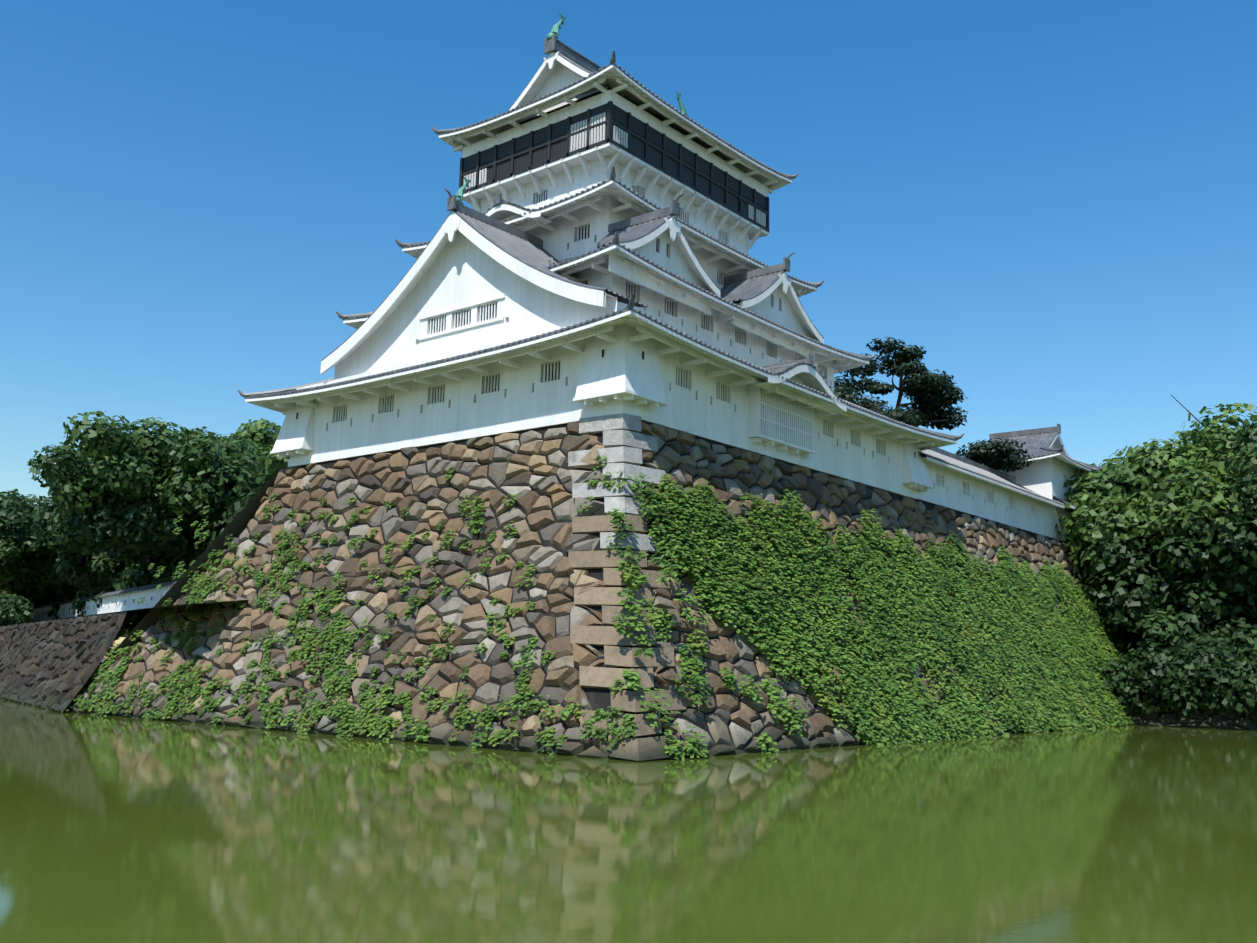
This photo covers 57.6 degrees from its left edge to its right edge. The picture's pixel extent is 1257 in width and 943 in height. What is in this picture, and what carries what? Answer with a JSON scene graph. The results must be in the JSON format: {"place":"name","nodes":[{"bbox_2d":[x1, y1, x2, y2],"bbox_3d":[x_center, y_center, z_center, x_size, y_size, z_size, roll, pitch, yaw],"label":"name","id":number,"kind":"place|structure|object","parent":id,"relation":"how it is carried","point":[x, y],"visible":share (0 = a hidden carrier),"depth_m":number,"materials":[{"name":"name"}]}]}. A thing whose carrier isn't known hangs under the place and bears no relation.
{"place":"outdoors","nodes":[
{"label":"outdoors","id":0,"kind":"place"},
{"bbox_2d":[3,600,1189,654],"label":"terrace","id":1,"kind":"structure","parent":0,"point":[132,626],"depth_m":86.96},
{"bbox_2d":[23,585,172,621],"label":"plastered wall","id":2,"kind":"structure","parent":1,"relation":"on","point":[109,605],"depth_m":107.84,"materials":[{"name":"white paint"}]},
{"bbox_2d":[39,594,161,615],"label":"wall openings","id":3,"kind":"object","parent":2,"relation":"in","point":[116,604],"visible":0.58,"depth_m":106.36,"materials":[{"name":"black"}]},
{"bbox_2d":[33,580,177,608],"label":"dobei coping tiles","id":4,"kind":"object","parent":2,"relation":"on","point":[134,589],"visible":0.33,"depth_m":104.61,"materials":[{"name":"grey tile"}]},
{"bbox_2d":[0,360,1256,636],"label":"tree trunks and limbs","id":5,"kind":"object","parent":1,"relation":"on","point":[900,394],"visible":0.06,"depth_m":98.68,"materials":[{"name":"brown plant"}]},
{"bbox_2d":[245,51,956,498],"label":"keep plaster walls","id":6,"kind":"structure","parent":0,"point":[461,265],"depth_m":62.49,"materials":[{"name":"white paint"}]},
{"bbox_2d":[238,35,963,440],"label":"keep roof tiles","id":7,"kind":"object","parent":6,"relation":"on","point":[536,255],"visible":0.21,"depth_m":63.09,"materials":[{"name":"grey tile"}]},
{"bbox_2d":[456,11,687,203],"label":"roof ornaments","id":8,"kind":"object","parent":7,"relation":"on","point":[554,31],"visible":0.79,"depth_m":71.95},
{"bbox_2d":[459,101,768,231],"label":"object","id":9,"kind":"object","parent":6,"relation":"attached to","point":[551,149],"visible":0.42,"depth_m":70.30,"materials":[{"name":"black wood"}]},
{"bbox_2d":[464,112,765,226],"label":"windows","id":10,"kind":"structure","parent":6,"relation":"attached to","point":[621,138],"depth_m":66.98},
{"bbox_2d":[296,105,915,457],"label":"windows","id":11,"kind":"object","parent":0,"point":[560,129],"visible":0.23,"depth_m":69.14,"materials":[{"name":"black"}]},
{"bbox_2d":[0,698,1256,942],"bbox_3d":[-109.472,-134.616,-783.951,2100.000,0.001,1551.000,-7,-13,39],"label":"moat water","id":12,"kind":"structure","parent":0,"point":[124,830],"depth_m":21.75,"materials":[{"name":"green liquid"}]},
{"bbox_2d":[0,611,126,710],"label":"moat wall","id":13,"kind":"structure","parent":12,"relation":"in","point":[112,614],"depth_m":73.11,"materials":[{"name":"black stone"}]},
{"bbox_2d":[0,614,124,712],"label":"moat wall stones","id":14,"kind":"object","parent":13,"relation":"attached to","point":[38,650],"visible":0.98,"depth_m":78.24,"materials":[{"name":"grey stone"}]},
{"bbox_2d":[63,420,1077,761],"bbox_3d":[10.773,11.326,88.108,44.000,14.636,86.500,-7,-13,39],"label":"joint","id":15,"kind":"object","parent":12,"relation":"in","point":[597,698],"visible":0.02,"depth_m":55.40,"materials":[{"name":"stone"}]},
{"bbox_2d":[66,413,1115,760],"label":"keep base stones","id":16,"kind":"object","parent":15,"relation":"attached to","point":[630,447],"visible":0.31,"depth_m":53.20,"materials":[{"name":"brown stone"}]},
{"bbox_2d":[64,453,1172,759],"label":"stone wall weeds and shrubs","id":17,"kind":"object","parent":15,"relation":"attached to","point":[942,605],"visible":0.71,"depth_m":58.32,"materials":[{"name":"green plant"}]},
{"bbox_2d":[1120,683,1256,730],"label":"bank wall stones","id":18,"kind":"object","parent":12,"relation":"in","point":[1215,721],"visible":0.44,"depth_m":80.47,"materials":[{"name":"grey stone"}]},
{"bbox_2d":[1123,680,1256,729],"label":"bank wall","id":19,"kind":"structure","parent":12,"relation":"in","point":[1203,720],"depth_m":80.89,"materials":[{"name":"black stone"}]},
{"bbox_2d":[0,0,1256,658],"label":"sky","id":20,"kind":"structure","parent":0,"point":[1055,201],"materials":[{"name":"blue"}]},
{"bbox_2d":[917,433,1090,541],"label":"castle wall","id":21,"kind":"structure","parent":0,"point":[958,489],"depth_m":89.01,"materials":[{"name":"white paint"}]},
{"bbox_2d":[918,424,1105,505],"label":"corridor turret roof tiles","id":22,"kind":"object","parent":21,"relation":"on","point":[1038,441],"visible":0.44,"depth_m":95.71,"materials":[{"name":"grey tile"}]},
{"bbox_3d":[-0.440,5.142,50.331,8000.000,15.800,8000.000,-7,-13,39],"label":"terrain ground","id":23,"kind":"structure","parent":0,"visible":0},
{"bbox_2d":[0,337,1256,721],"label":"tree foliage","id":24,"kind":"object","parent":23,"relation":"on","point":[1164,541],"visible":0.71,"depth_m":90.12,"materials":[{"name":"green plant"}]}
]}

